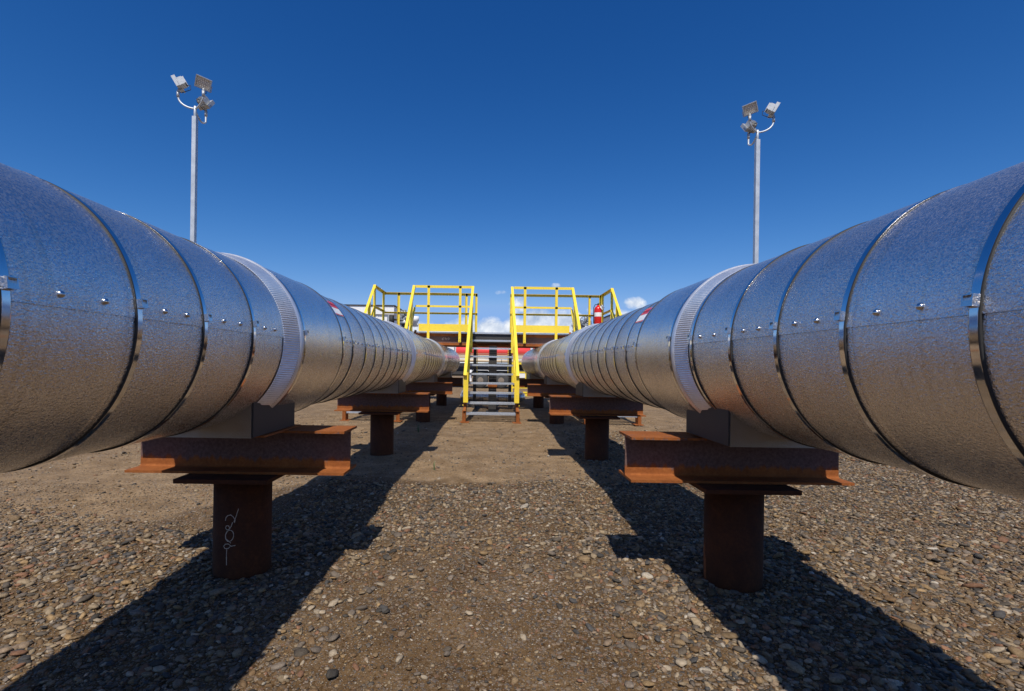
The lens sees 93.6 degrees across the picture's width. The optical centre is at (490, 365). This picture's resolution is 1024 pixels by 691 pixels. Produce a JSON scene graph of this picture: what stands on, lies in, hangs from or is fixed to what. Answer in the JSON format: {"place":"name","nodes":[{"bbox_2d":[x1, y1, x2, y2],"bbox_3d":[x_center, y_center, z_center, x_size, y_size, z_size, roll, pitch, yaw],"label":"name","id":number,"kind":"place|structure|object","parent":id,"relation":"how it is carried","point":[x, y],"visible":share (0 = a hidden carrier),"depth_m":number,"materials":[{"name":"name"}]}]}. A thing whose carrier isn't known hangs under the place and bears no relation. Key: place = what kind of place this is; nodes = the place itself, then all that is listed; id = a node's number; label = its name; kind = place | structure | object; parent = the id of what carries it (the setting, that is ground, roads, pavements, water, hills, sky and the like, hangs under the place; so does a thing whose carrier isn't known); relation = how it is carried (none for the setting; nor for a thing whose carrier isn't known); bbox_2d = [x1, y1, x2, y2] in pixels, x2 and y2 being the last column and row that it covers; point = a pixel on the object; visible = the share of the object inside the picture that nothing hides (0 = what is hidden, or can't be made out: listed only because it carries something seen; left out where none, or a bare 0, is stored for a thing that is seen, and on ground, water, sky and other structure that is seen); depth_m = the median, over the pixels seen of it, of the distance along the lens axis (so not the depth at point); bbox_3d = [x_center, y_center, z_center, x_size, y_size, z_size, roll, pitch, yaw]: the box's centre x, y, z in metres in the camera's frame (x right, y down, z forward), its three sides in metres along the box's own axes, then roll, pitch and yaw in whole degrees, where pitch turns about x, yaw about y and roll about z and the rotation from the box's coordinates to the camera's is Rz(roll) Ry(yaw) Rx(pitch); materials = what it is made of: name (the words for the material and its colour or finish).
{"place":"outdoors","nodes":[
{"label":"outdoors","id":0,"kind":"place"},
{"bbox_2d":[387,310,418,327],"bbox_3d":[-2.754,-0.283,15.000,0.995,2.885,0.400,1,0,0],"label":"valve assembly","id":1,"kind":"object","parent":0,"point":[390,318],"visible":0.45,"depth_m":14.91,"materials":[{"name":"grey metal"}]},
{"bbox_2d":[0,376,1023,690],"bbox_3d":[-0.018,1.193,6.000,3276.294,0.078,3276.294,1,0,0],"label":"ground","id":2,"kind":"structure","parent":0,"point":[506,444],"depth_m":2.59,"materials":[{"name":"gravel"}]},
{"bbox_2d":[171,74,214,242],"bbox_3d":[-7.519,-2.888,12.032,0.927,8.552,0.990,1,0,-25],"label":"floodlight mast","id":3,"kind":"object","parent":2,"relation":"on","point":[204,102],"visible":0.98,"depth_m":11.95,"materials":[{"name":"grey metal"}]},
{"bbox_2d":[124,425,356,579],"bbox_3d":[-1.436,1.070,2.800,1.220,1.418,0.500,1,0,0],"label":"pipe support","id":4,"kind":"object","parent":2,"relation":"on","point":[241,475],"visible":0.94,"depth_m":2.76,"materials":[{"name":"metal"}]},
{"bbox_2d":[344,304,401,325],"bbox_3d":[-6.987,-0.894,23.490,5.200,3.780,3.220,1,0,0],"label":"equipment shelter","id":5,"kind":"object","parent":2,"relation":"on","point":[388,308],"visible":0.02,"depth_m":21.92,"materials":[{"name":"white paint"}]},
{"bbox_2d":[339,284,416,421],"bbox_3d":[-2.464,-0.440,11.159,1.262,3.203,2.559,1,0,0],"label":"access stair","id":6,"kind":"object","parent":2,"relation":"on","point":[410,315],"visible":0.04,"depth_m":11.63,"materials":[{"name":"metal"}]},
{"bbox_2d":[334,392,430,455],"bbox_3d":[-1.436,1.070,6.380,1.220,1.418,0.500,1,0,0],"label":"pipe support","id":7,"kind":"object","parent":2,"relation":"on","point":[381,410],"visible":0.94,"depth_m":6.37,"materials":[{"name":"metal"}]},
{"bbox_2d":[0,163,459,472],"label":"insulated pipe","id":8,"kind":"object","parent":7,"relation":"on","point":[118,329],"visible":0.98,"depth_m":1.50,"materials":[{"name":"metal"}]},
{"bbox_2d":[406,382,452,421],"bbox_3d":[-1.436,1.070,10.250,1.220,1.418,0.500,1,0,0],"label":"pipe support","id":9,"kind":"object","parent":2,"relation":"on","point":[439,388],"visible":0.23,"depth_m":10.24,"materials":[{"name":"metal"}]},
{"bbox_2d":[436,378,462,405],"bbox_3d":[-1.436,1.070,14.100,1.220,1.418,0.500,1,0,0],"label":"pipe support","id":10,"kind":"object","parent":2,"relation":"on","point":[441,399],"visible":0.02,"depth_m":14.09,"materials":[{"name":"metal"}]},
{"bbox_2d":[460,286,520,423],"bbox_3d":[0.026,-0.403,11.159,1.262,3.203,2.559,1,0,0],"label":"access stair","id":11,"kind":"object","parent":2,"relation":"on","point":[467,364],"visible":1,"depth_m":10.71,"materials":[{"name":"metal"}]},
{"bbox_2d":[448,347,533,387],"bbox_3d":[0.349,0.100,25.650,6.500,2.190,1.940,1,0,0],"label":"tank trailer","id":12,"kind":"object","parent":2,"relation":"on","point":[461,352],"visible":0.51,"depth_m":25.20,"materials":[{"name":"red paint"}]},
{"bbox_2d":[460,390,524,404],"bbox_3d":[0.035,1.006,15.329,2.070,0.389,1.755,1,0,0],"label":"pipe","id":13,"kind":"object","parent":2,"relation":"on","point":[499,397],"visible":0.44,"depth_m":14.48,"materials":[{"name":"metal"}]},
{"bbox_2d":[373,285,613,411],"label":"crossover platform","id":14,"kind":"structure","parent":2,"relation":"on","point":[532,336],"depth_m":12.26,"materials":[{"name":"metal"}]},
{"bbox_2d":[593,302,604,323],"bbox_3d":[3.018,-1.403,13.304,0.306,0.736,0.217,1,0,34],"label":"fire extinguisher","id":15,"kind":"object","parent":14,"relation":"hanging from","point":[597,314],"visible":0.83,"depth_m":13.24,"materials":[{"name":"red metal"}]},
{"bbox_2d":[519,379,543,407],"bbox_3d":[1.369,1.111,13.900,1.220,1.418,0.500,1,0,0],"label":"pipe support","id":16,"kind":"object","parent":2,"relation":"on","point":[538,401],"visible":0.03,"depth_m":13.84,"materials":[{"name":"metal"}]},
{"bbox_2d":[527,384,576,423],"bbox_3d":[1.369,1.111,10.050,1.220,1.418,0.500,1,0,0],"label":"pipe support","id":17,"kind":"object","parent":2,"relation":"on","point":[545,390],"visible":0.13,"depth_m":10.04,"materials":[{"name":"metal"}]},
{"bbox_2d":[548,395,645,460],"bbox_3d":[1.369,1.111,6.260,1.220,1.418,0.500,1,0,0],"label":"pipe support","id":18,"kind":"object","parent":2,"relation":"on","point":[596,413],"visible":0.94,"depth_m":6.25,"materials":[{"name":"metal"}]},
{"bbox_2d":[521,161,1023,499],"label":"insulated pipe","id":19,"kind":"object","parent":18,"relation":"on","point":[895,338],"visible":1,"depth_m":1.36,"materials":[{"name":"metal"}]},
{"bbox_2d":[569,287,643,425],"bbox_3d":[2.556,-0.366,11.159,1.262,3.203,2.559,1,0,0],"label":"access stair","id":20,"kind":"object","parent":2,"relation":"on","point":[575,317],"visible":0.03,"depth_m":11.67,"materials":[{"name":"metal"}]},
{"bbox_2d":[603,314,615,321],"bbox_3d":[8.009,-0.531,23.490,5.200,3.500,3.220,1,0,0],"label":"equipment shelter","id":21,"kind":"object","parent":2,"relation":"on","point":[607,317],"visible":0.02,"depth_m":22.53,"materials":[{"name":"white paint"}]},
{"bbox_2d":[619,431,854,592],"bbox_3d":[1.369,1.111,2.745,1.220,1.418,0.500,1,0,0],"label":"pipe support","id":22,"kind":"object","parent":2,"relation":"on","point":[735,485],"visible":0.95,"depth_m":2.71,"materials":[{"name":"metal"}]},
{"bbox_2d":[740,101,779,263],"bbox_3d":[7.222,-2.709,12.972,0.927,8.632,0.990,1,0,25],"label":"floodlight mast","id":23,"kind":"object","parent":2,"relation":"on","point":[750,125],"visible":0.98,"depth_m":12.89,"materials":[{"name":"grey metal"}]},
{"bbox_2d":[0,0,1023,363],"label":"sky","id":24,"kind":"structure","parent":0,"point":[346,148],"materials":[{"name":"blue"}]},
{"bbox_2d":[511,362,529,395],"bbox_3d":[1.292,0.554,19.690,1.000,1.330,1.620,1,0,0],"label":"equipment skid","id":25,"kind":"object","parent":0,"point":[523,374],"visible":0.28,"depth_m":19.45,"materials":[{"name":"yellow paint"}]},
{"bbox_2d":[571,316,591,331],"bbox_3d":[3.040,-0.157,15.200,0.995,2.805,0.400,1,0,0],"label":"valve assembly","id":26,"kind":"object","parent":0,"point":[583,322],"visible":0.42,"depth_m":15.05,"materials":[{"name":"grey metal"}]}
]}

